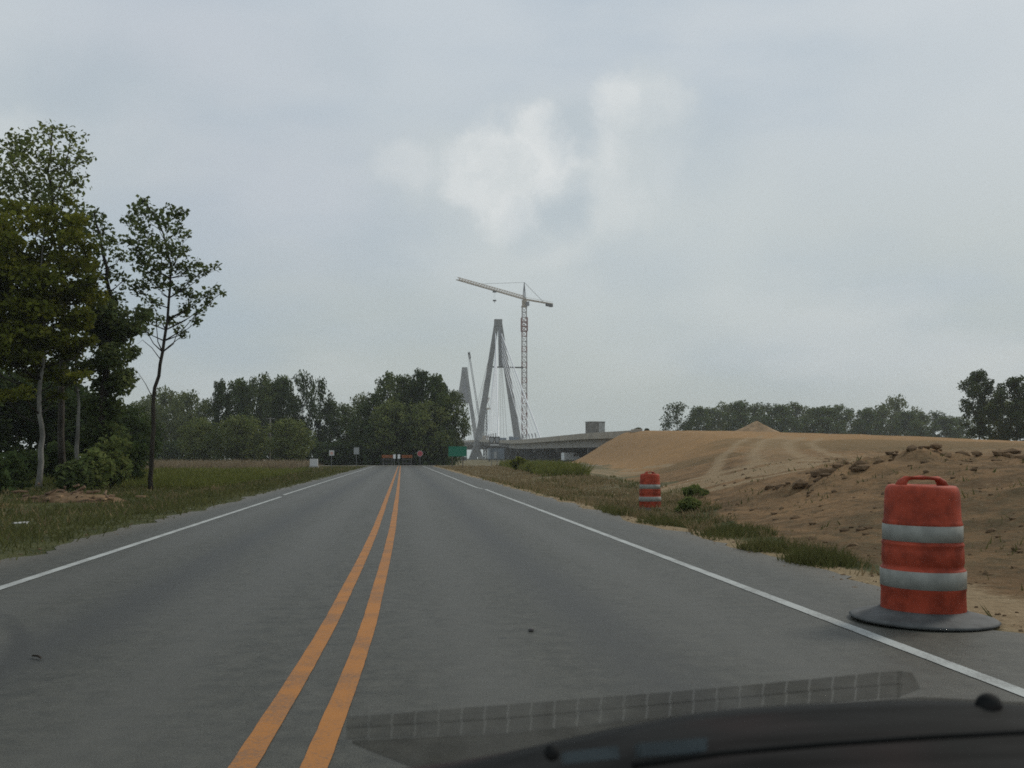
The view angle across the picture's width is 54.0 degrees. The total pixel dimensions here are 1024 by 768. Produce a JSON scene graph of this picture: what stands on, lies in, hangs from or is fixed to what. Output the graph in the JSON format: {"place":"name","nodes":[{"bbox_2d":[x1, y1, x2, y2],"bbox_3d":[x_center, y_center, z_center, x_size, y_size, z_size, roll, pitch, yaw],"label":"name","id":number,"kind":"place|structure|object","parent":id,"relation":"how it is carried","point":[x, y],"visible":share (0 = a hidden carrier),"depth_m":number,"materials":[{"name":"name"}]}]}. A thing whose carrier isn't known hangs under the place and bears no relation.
{"place":"outdoors","nodes":[
{"label":"outdoors","id":0,"kind":"place"},
{"bbox_2d":[27,465,308,488],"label":"field grass","id":1,"kind":"structure","parent":0,"point":[166,477],"depth_m":52.32,"materials":[{"name":"green plant"}]},
{"bbox_2d":[0,465,365,559],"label":"verge grass","id":2,"kind":"structure","parent":0,"point":[231,489],"depth_m":24.14,"materials":[{"name":"green plant"}]},
{"bbox_2d":[395,465,602,465],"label":"side road","id":3,"kind":"structure","parent":0,"point":[463,465],"depth_m":144.06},
{"bbox_2d":[0,466,1023,767],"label":"road","id":4,"kind":"structure","parent":0,"point":[184,648],"depth_m":6.51,"materials":[{"name":"grey asphalt"}]},
{"bbox_2d":[0,497,280,589],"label":"road markings","id":5,"kind":"object","parent":4,"relation":"on","point":[63,567],"visible":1,"depth_m":12.04,"materials":[{"name":"white paint"}]},
{"bbox_2d":[228,466,398,767],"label":"road markings","id":6,"kind":"object","parent":4,"relation":"on","point":[252,750],"visible":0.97,"depth_m":5.25,"materials":[{"name":"yellow paint"}]},
{"bbox_2d":[283,466,373,494],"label":"road markings","id":7,"kind":"object","parent":4,"relation":"on","point":[319,483],"visible":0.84,"depth_m":42.86,"materials":[{"name":"white paint"}]},
{"bbox_2d":[300,466,400,767],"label":"road markings","id":8,"kind":"object","parent":4,"relation":"on","point":[320,750],"visible":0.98,"depth_m":5.27,"materials":[{"name":"yellow paint"}]},
{"bbox_2d":[413,693,1023,767],"bbox_3d":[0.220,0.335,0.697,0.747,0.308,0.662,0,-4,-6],"label":"car","id":9,"kind":"object","parent":4,"relation":"on","point":[984,730],"visible":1,"depth_m":0.57,"materials":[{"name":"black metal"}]},
{"bbox_2d":[484,489,1023,696],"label":"road markings","id":10,"kind":"object","parent":4,"relation":"on","point":[968,671],"visible":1,"depth_m":6.88,"materials":[{"name":"white paint"}]},
{"bbox_2d":[849,475,1001,631],"bbox_3d":[2.920,1.160,7.149,1.000,1.016,1.000,2,-4,-14],"label":"traffic drum","id":11,"kind":"object","parent":4,"relation":"on","point":[923,578],"visible":1,"depth_m":6.92,"materials":[{"name":"plastic"}]},
{"bbox_2d":[0,430,1023,632],"bbox_3d":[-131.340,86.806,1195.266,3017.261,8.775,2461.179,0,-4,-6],"label":"ground","id":12,"kind":"structure","parent":0,"point":[674,459],"depth_m":20.19,"materials":[{"name":"brown soil"}]},
{"bbox_2d":[0,454,17,493],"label":"shrub","id":13,"kind":"object","parent":12,"relation":"on","point":[4,473],"visible":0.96,"depth_m":31.56,"materials":[{"name":"green plant"}]},
{"bbox_2d":[0,367,19,417],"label":"tree","id":14,"kind":"object","parent":12,"relation":"on","point":[3,384],"visible":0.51,"depth_m":55.20,"materials":[{"name":"green plant"}]},
{"bbox_2d":[0,449,33,490],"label":"shrub","id":15,"kind":"object","parent":12,"relation":"on","point":[19,474],"visible":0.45,"depth_m":33.99,"materials":[{"name":"green plant"}]},
{"bbox_2d":[0,367,57,452],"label":"tree","id":16,"kind":"object","parent":12,"relation":"on","point":[15,425],"visible":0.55,"depth_m":56.75,"materials":[{"name":"green plant"}]},
{"bbox_2d":[10,373,55,452],"bbox_3d":[-29.919,2.360,63.041,5.098,6.948,5.393,4,-6,-43],"label":"tree","id":17,"kind":"object","parent":12,"relation":"on","point":[32,448],"visible":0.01,"depth_m":62.10,"materials":[{"name":"green plant"}]},
{"bbox_2d":[19,449,49,481],"bbox_3d":[-20.103,3.528,41.909,1.906,1.657,1.750,-2,-5,29],"label":"shrub","id":18,"kind":"object","parent":12,"relation":"on","point":[31,462],"visible":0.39,"depth_m":41.67,"materials":[{"name":"green plant"}]},
{"bbox_2d":[0,119,96,468],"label":"tree","id":19,"kind":"object","parent":12,"relation":"on","point":[25,182],"visible":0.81,"depth_m":43.10,"materials":[{"name":"green plant"}]},
{"bbox_2d":[0,192,110,487],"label":"tree","id":20,"kind":"object","parent":12,"relation":"on","point":[31,304],"visible":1,"depth_m":38.22,"materials":[{"name":"green plant"}]},
{"bbox_2d":[35,440,80,479],"bbox_3d":[-19.847,3.414,43.884,2.152,2.040,1.946,-1,-4,14],"label":"shrub","id":21,"kind":"object","parent":12,"relation":"on","point":[51,451],"visible":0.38,"depth_m":43.46,"materials":[{"name":"green plant"}]},
{"bbox_2d":[30,356,97,449],"bbox_3d":[-26.483,1.796,59.597,4.489,7.555,3.916,-2,-5,30],"label":"tree","id":22,"kind":"object","parent":12,"relation":"on","point":[52,413],"visible":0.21,"depth_m":58.80,"materials":[{"name":"green plant"}]},
{"bbox_2d":[52,459,90,491],"bbox_3d":[-15.107,3.202,34.424,1.227,1.398,1.254,0,-4,-6],"label":"shrub","id":23,"kind":"object","parent":12,"relation":"on","point":[74,472],"visible":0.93,"depth_m":34.16,"materials":[{"name":"green plant"}]},
{"bbox_2d":[50,322,94,459],"bbox_3d":[-17.557,0.590,40.205,1.941,7.083,2.527,0,-4,-6],"label":"tree","id":24,"kind":"object","parent":12,"relation":"on","point":[79,366],"visible":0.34,"depth_m":40.26,"materials":[{"name":"green plant"}]},
{"bbox_2d":[9,483,145,502],"bbox_3d":[-12.382,3.090,28.525,3.802,0.595,2.119,0,-4,-6],"label":"brush pile","id":25,"kind":"object","parent":12,"relation":"on","point":[77,495],"visible":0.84,"depth_m":28.09,"materials":[{"name":"brown plant"}]},
{"bbox_2d":[45,388,129,456],"bbox_3d":[-23.246,2.714,55.707,4.191,5.138,4.216,-1,-4,14],"label":"tree","id":26,"kind":"object","parent":12,"relation":"on","point":[70,404],"visible":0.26,"depth_m":54.82,"materials":[{"name":"green plant"}]},
{"bbox_2d":[78,446,116,489],"bbox_3d":[-15.205,3.129,36.391,1.689,1.794,1.538,0,-4,-6],"label":"shrub","id":27,"kind":"object","parent":12,"relation":"on","point":[97,461],"visible":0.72,"depth_m":36.19,"materials":[{"name":"green plant"}]},
{"bbox_2d":[95,434,134,488],"bbox_3d":[-15.713,3.050,39.399,1.821,2.190,2.123,0,-4,-6],"label":"shrub","id":28,"kind":"object","parent":12,"relation":"on","point":[121,474],"visible":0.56,"depth_m":39.21,"materials":[{"name":"green plant"}]},
{"bbox_2d":[79,205,151,449],"bbox_3d":[-16.650,-1.588,41.819,3.582,11.744,3.061,-2,-5,25],"label":"tree","id":29,"kind":"object","parent":12,"relation":"on","point":[114,333],"visible":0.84,"depth_m":41.46,"materials":[{"name":"green plant"}]},
{"bbox_2d":[118,440,149,479],"bbox_3d":[-16.922,3.509,44.276,1.524,2.220,1.920,-1,-4,14],"label":"shrub","id":30,"kind":"object","parent":12,"relation":"on","point":[135,452],"visible":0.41,"depth_m":44.22,"materials":[{"name":"green plant"}]},
{"bbox_2d":[119,404,163,461],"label":"tree","id":31,"kind":"object","parent":12,"relation":"on","point":[139,429],"visible":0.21,"depth_m":65.46,"materials":[{"name":"green plant"}]},
{"bbox_2d":[124,399,158,425],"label":"tree","id":32,"kind":"object","parent":12,"relation":"on","point":[140,405],"visible":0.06,"depth_m":197.98,"materials":[{"name":"green plant"}]},
{"bbox_2d":[138,416,167,469],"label":"tree","id":33,"kind":"object","parent":12,"relation":"on","point":[157,433],"visible":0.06,"depth_m":77.36,"materials":[{"name":"green plant"}]},
{"bbox_2d":[145,385,184,449],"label":"tree","id":34,"kind":"object","parent":12,"relation":"on","point":[163,401],"visible":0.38,"depth_m":202.66,"materials":[{"name":"green plant"}]},
{"bbox_2d":[118,194,226,489],"bbox_3d":[-13.505,-1.623,38.902,4.302,11.590,3.432,-1,-4,20],"label":"tree","id":35,"kind":"object","parent":12,"relation":"on","point":[159,269],"visible":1,"depth_m":38.96,"materials":[{"name":"green plant"}]},
{"bbox_2d":[161,391,200,456],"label":"tree","id":36,"kind":"object","parent":12,"relation":"on","point":[175,397],"visible":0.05,"depth_m":217.69,"materials":[{"name":"green plant"}]},
{"bbox_2d":[159,389,213,455],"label":"tree","id":37,"kind":"object","parent":12,"relation":"on","point":[191,403],"visible":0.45,"depth_m":193.34,"materials":[{"name":"green plant"}]},
{"bbox_2d":[176,416,222,460],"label":"tree","id":38,"kind":"object","parent":12,"relation":"on","point":[200,426],"visible":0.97,"depth_m":143.21,"materials":[{"name":"green plant"}]},
{"bbox_2d":[191,398,213,453],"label":"tree","id":39,"kind":"object","parent":12,"relation":"on","point":[201,405],"visible":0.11,"depth_m":198.73,"materials":[{"name":"green plant"}]},
{"bbox_2d":[206,378,232,444],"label":"tree","id":40,"kind":"object","parent":12,"relation":"on","point":[219,402],"visible":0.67,"depth_m":177.00,"materials":[{"name":"green plant"}]},
{"bbox_2d":[141,458,327,468],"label":"straw field","id":41,"kind":"structure","parent":12,"relation":"on","point":[218,463],"depth_m":94.98,"materials":[{"name":"beige plant"}]},
{"bbox_2d":[206,413,271,460],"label":"tree","id":42,"kind":"object","parent":12,"relation":"on","point":[233,432],"visible":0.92,"depth_m":145.30,"materials":[{"name":"green plant"}]},
{"bbox_2d":[221,377,257,429],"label":"tree","id":43,"kind":"object","parent":12,"relation":"on","point":[237,385],"visible":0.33,"depth_m":181.36,"materials":[{"name":"green plant"}]},
{"bbox_2d":[240,371,282,444],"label":"tree","id":44,"kind":"object","parent":12,"relation":"on","point":[260,396],"visible":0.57,"depth_m":179.61,"materials":[{"name":"green plant"}]},
{"bbox_2d":[256,380,300,455],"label":"tree","id":45,"kind":"object","parent":12,"relation":"on","point":[269,403],"visible":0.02,"depth_m":197.49,"materials":[{"name":"green plant"}]},
{"bbox_2d":[266,374,298,454],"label":"tree","id":46,"kind":"object","parent":12,"relation":"on","point":[281,382],"visible":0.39,"depth_m":182.27,"materials":[{"name":"green plant"}]},
{"bbox_2d":[260,414,316,460],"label":"tree","id":47,"kind":"object","parent":12,"relation":"on","point":[283,446],"visible":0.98,"depth_m":142.22,"materials":[{"name":"green plant"}]},
{"bbox_2d":[282,369,320,447],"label":"tree","id":48,"kind":"object","parent":12,"relation":"on","point":[303,388],"visible":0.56,"depth_m":180.63,"materials":[{"name":"green plant"}]},
{"bbox_2d":[154,419,455,465],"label":"undergrowth","id":49,"kind":"object","parent":12,"relation":"on","point":[344,455],"visible":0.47,"depth_m":161.89,"materials":[{"name":"green plant"}]},
{"bbox_2d":[309,459,318,466],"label":"utility cabinet","id":50,"kind":"object","parent":12,"relation":"on","point":[313,462],"visible":0.71,"depth_m":109.66,"materials":[{"name":"metal"}]},
{"bbox_2d":[303,376,338,447],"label":"tree","id":51,"kind":"object","parent":12,"relation":"on","point":[318,431],"visible":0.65,"depth_m":185.12,"materials":[{"name":"green plant"}]},
{"bbox_2d":[320,400,347,442],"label":"tree","id":52,"kind":"object","parent":12,"relation":"on","point":[336,430],"visible":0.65,"depth_m":186.16,"materials":[{"name":"green plant"}]},
{"bbox_2d":[332,402,361,441],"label":"tree","id":53,"kind":"object","parent":12,"relation":"on","point":[343,411],"visible":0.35,"depth_m":188.75,"materials":[{"name":"green plant"}]},
{"bbox_2d":[347,392,369,430],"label":"tree","id":54,"kind":"object","parent":12,"relation":"on","point":[356,402],"visible":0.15,"depth_m":193.88,"materials":[{"name":"green plant"}]},
{"bbox_2d":[347,405,372,441],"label":"tree","id":55,"kind":"object","parent":12,"relation":"on","point":[354,432],"visible":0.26,"depth_m":172.61,"materials":[{"name":"green plant"}]},
{"bbox_2d":[359,391,384,454],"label":"tree","id":56,"kind":"object","parent":12,"relation":"on","point":[369,410],"visible":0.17,"depth_m":169.79,"materials":[{"name":"green plant"}]},
{"bbox_2d":[362,370,406,464],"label":"tree","id":57,"kind":"object","parent":12,"relation":"on","point":[387,383],"visible":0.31,"depth_m":162.57,"materials":[{"name":"green plant"}]},
{"bbox_2d":[366,394,429,465],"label":"tree","id":58,"kind":"object","parent":12,"relation":"on","point":[387,413],"visible":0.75,"depth_m":157.14,"materials":[{"name":"green plant"}]},
{"bbox_2d":[385,374,416,410],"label":"tree","id":59,"kind":"object","parent":12,"relation":"on","point":[404,382],"visible":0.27,"depth_m":166.60,"materials":[{"name":"green plant"}]},
{"bbox_2d":[404,367,440,429],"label":"tree","id":60,"kind":"object","parent":12,"relation":"on","point":[419,388],"visible":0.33,"depth_m":165.15,"materials":[{"name":"green plant"}]},
{"bbox_2d":[401,399,454,464],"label":"tree","id":61,"kind":"object","parent":12,"relation":"on","point":[424,417],"visible":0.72,"depth_m":158.01,"materials":[{"name":"green plant"}]},
{"bbox_2d":[423,373,452,449],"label":"tree","id":62,"kind":"object","parent":12,"relation":"on","point":[436,380],"visible":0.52,"depth_m":162.42,"materials":[{"name":"green plant"}]},
{"bbox_2d":[442,389,471,464],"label":"tree","id":63,"kind":"object","parent":12,"relation":"on","point":[463,425],"visible":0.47,"depth_m":164.31,"materials":[{"name":"green plant"}]},
{"bbox_2d":[448,446,466,466],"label":"guide sign","id":64,"kind":"object","parent":12,"relation":"on","point":[457,451],"visible":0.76,"depth_m":114.72,"materials":[{"name":"green metal"}]},
{"bbox_2d":[483,397,490,458],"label":"luffing crane","id":65,"kind":"object","parent":12,"relation":"on","point":[484,430],"visible":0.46,"depth_m":801.66,"materials":[{"name":"metal"}]},
{"bbox_2d":[489,436,499,465],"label":"route sign","id":66,"kind":"object","parent":12,"relation":"on","point":[491,439],"visible":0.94,"depth_m":135.29,"materials":[{"name":"metal"}]},
{"bbox_2d":[488,448,503,460],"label":"site trailer","id":67,"kind":"object","parent":12,"relation":"on","point":[497,453],"visible":0.95,"depth_m":296.64,"materials":[{"name":"white metal"}]},
{"bbox_2d":[457,277,552,439],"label":"tower crane","id":68,"kind":"object","parent":12,"relation":"on","point":[525,303],"visible":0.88,"depth_m":568.99,"materials":[{"name":"metal"}]},
{"bbox_2d":[12,443,1023,631],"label":"soil clods","id":69,"kind":"object","parent":12,"relation":"on","point":[861,465],"visible":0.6,"depth_m":20.83,"materials":[{"name":"brown soil"}]},
{"bbox_2d":[509,456,526,469],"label":"shrub","id":70,"kind":"object","parent":12,"relation":"on","point":[513,464],"visible":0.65,"depth_m":89.90,"materials":[{"name":"green plant"}]},
{"bbox_2d":[499,458,594,476],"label":"ditch grass","id":71,"kind":"structure","parent":12,"relation":"on","point":[558,468],"depth_m":66.47,"materials":[{"name":"green plant"}]},
{"bbox_2d":[456,319,641,461],"bbox_3d":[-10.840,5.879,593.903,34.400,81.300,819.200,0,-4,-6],"label":"cable stayed bridge","id":72,"kind":"structure","parent":12,"relation":"on","point":[553,448],"depth_m":523.56,"materials":[{"name":"concrete"}]},
{"bbox_2d":[468,352,487,439],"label":"crawler crane","id":73,"kind":"object","parent":72,"relation":"on","point":[483,437],"visible":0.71,"depth_m":602.36,"materials":[{"name":"metal"}]},
{"bbox_2d":[585,421,604,432],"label":"site container","id":74,"kind":"object","parent":72,"relation":"on","point":[594,426],"visible":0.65,"depth_m":248.36,"materials":[{"name":"grey metal"}]},
{"bbox_2d":[561,453,580,461],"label":"parked van","id":75,"kind":"object","parent":12,"relation":"on","point":[569,456],"visible":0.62,"depth_m":269.62,"materials":[{"name":"white metal"}]},
{"bbox_2d":[637,471,660,510],"bbox_3d":[3.574,2.768,26.028,1.000,1.016,1.000,-5,-8,43],"label":"traffic drum","id":76,"kind":"object","parent":12,"relation":"on","point":[649,491],"visible":0.77,"depth_m":25.81,"materials":[{"name":"plastic"}]},
{"bbox_2d":[434,464,879,575],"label":"roadside grass","id":77,"kind":"structure","parent":12,"relation":"on","point":[537,483],"depth_m":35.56,"materials":[{"name":"green plant"}]},
{"bbox_2d":[659,401,697,430],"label":"tree","id":78,"kind":"object","parent":12,"relation":"on","point":[667,426],"visible":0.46,"depth_m":267.72,"materials":[{"name":"green plant"}]},
{"bbox_2d":[674,495,701,513],"bbox_3d":[4.143,2.856,23.393,0.664,0.543,0.792,0,-4,-6],"label":"shrub","id":79,"kind":"object","parent":12,"relation":"on","point":[686,503],"visible":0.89,"depth_m":23.23,"materials":[{"name":"green plant"}]},
{"bbox_2d":[682,483,709,496],"bbox_3d":[5.057,2.975,27.601,0.822,0.531,0.766,0,-4,-6],"label":"shrub","id":80,"kind":"object","parent":12,"relation":"on","point":[693,489],"visible":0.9,"depth_m":27.40,"materials":[{"name":"green plant"}]},
{"bbox_2d":[685,405,714,430],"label":"tree","id":81,"kind":"object","parent":12,"relation":"on","point":[700,412],"visible":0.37,"depth_m":307.46,"materials":[{"name":"green plant"}]},
{"bbox_2d":[690,407,734,430],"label":"tree","id":82,"kind":"object","parent":12,"relation":"on","point":[711,411],"visible":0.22,"depth_m":321.30,"materials":[{"name":"green plant"}]},
{"bbox_2d":[705,401,742,430],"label":"tree","id":83,"kind":"object","parent":12,"relation":"on","point":[725,408],"visible":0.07,"depth_m":336.30,"materials":[{"name":"green plant"}]},
{"bbox_2d":[719,399,758,430],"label":"tree","id":84,"kind":"object","parent":12,"relation":"on","point":[740,410],"visible":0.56,"depth_m":308.50,"materials":[{"name":"green plant"}]},
{"bbox_2d":[736,421,778,431],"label":"dirt pile","id":85,"kind":"object","parent":12,"relation":"on","point":[756,426],"visible":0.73,"depth_m":153.75,"materials":[{"name":"beige sand"}]},
{"bbox_2d":[746,402,770,426],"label":"tree","id":86,"kind":"object","parent":12,"relation":"on","point":[755,409],"visible":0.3,"depth_m":323.55,"materials":[{"name":"green plant"}]},
{"bbox_2d":[750,402,788,428],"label":"tree","id":87,"kind":"object","parent":12,"relation":"on","point":[766,406],"visible":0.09,"depth_m":338.40,"materials":[{"name":"green plant"}]},
{"bbox_2d":[758,403,804,432],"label":"tree","id":88,"kind":"object","parent":12,"relation":"on","point":[782,412],"visible":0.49,"depth_m":308.86,"materials":[{"name":"green plant"}]},
{"bbox_2d":[773,401,812,432],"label":"tree","id":89,"kind":"object","parent":12,"relation":"on","point":[798,409],"visible":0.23,"depth_m":324.73,"materials":[{"name":"green plant"}]},
{"bbox_2d":[794,405,849,433],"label":"tree","id":90,"kind":"object","parent":12,"relation":"on","point":[827,414],"visible":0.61,"depth_m":310.14,"materials":[{"name":"green plant"}]},
{"bbox_2d":[820,404,859,433],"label":"tree","id":91,"kind":"object","parent":12,"relation":"on","point":[840,408],"visible":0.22,"depth_m":326.02,"materials":[{"name":"green plant"}]},
{"bbox_2d":[676,451,1023,616],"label":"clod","id":92,"kind":"object","parent":12,"relation":"on","point":[822,527],"visible":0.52,"depth_m":17.73,"materials":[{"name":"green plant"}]},
{"bbox_2d":[839,408,862,432],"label":"tree","id":93,"kind":"object","parent":12,"relation":"on","point":[851,419],"visible":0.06,"depth_m":342.06,"materials":[{"name":"green plant"}]},
{"bbox_2d":[849,408,882,434],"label":"tree","id":94,"kind":"object","parent":12,"relation":"on","point":[864,414],"visible":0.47,"depth_m":312.67,"materials":[{"name":"green plant"}]},
{"bbox_2d":[860,403,905,435],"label":"tree","id":95,"kind":"object","parent":12,"relation":"on","point":[883,411],"visible":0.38,"depth_m":326.32,"materials":[{"name":"green plant"}]},
{"bbox_2d":[871,393,923,435],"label":"tree","id":96,"kind":"object","parent":12,"relation":"on","point":[893,403],"visible":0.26,"depth_m":343.69,"materials":[{"name":"green plant"}]},
{"bbox_2d":[892,410,928,436],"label":"tree","id":97,"kind":"object","parent":12,"relation":"on","point":[906,422],"visible":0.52,"depth_m":313.85,"materials":[{"name":"green plant"}]},
{"bbox_2d":[911,410,939,436],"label":"tree","id":98,"kind":"object","parent":12,"relation":"on","point":[923,417],"visible":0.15,"depth_m":328.83,"materials":[{"name":"green plant"}]},
{"bbox_2d":[923,410,956,436],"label":"tree","id":99,"kind":"object","parent":12,"relation":"on","point":[935,415],"visible":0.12,"depth_m":344.45,"materials":[{"name":"green plant"}]},
{"bbox_2d":[927,416,969,438],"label":"tree","id":100,"kind":"object","parent":12,"relation":"on","point":[947,422],"visible":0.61,"depth_m":314.35,"materials":[{"name":"green plant"}]},
{"bbox_2d":[946,416,977,438],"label":"tree","id":101,"kind":"object","parent":12,"relation":"on","point":[961,420],"visible":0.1,"depth_m":330.52,"materials":[{"name":"green plant"}]},
{"bbox_2d":[956,369,998,439],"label":"tree","id":102,"kind":"object","parent":12,"relation":"on","point":[976,383],"visible":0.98,"depth_m":158.46,"materials":[{"name":"green plant"}]},
{"bbox_2d":[971,399,1013,440],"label":"tree","id":103,"kind":"object","parent":12,"relation":"on","point":[995,423],"visible":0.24,"depth_m":164.35,"materials":[{"name":"green plant"}]},
{"bbox_2d":[989,374,1023,440],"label":"tree","id":104,"kind":"object","parent":12,"relation":"on","point":[1015,417],"visible":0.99,"depth_m":155.22,"materials":[{"name":"green plant"}]},
{"bbox_2d":[0,0,1023,458],"label":"sky","id":105,"kind":"structure","parent":0,"point":[812,203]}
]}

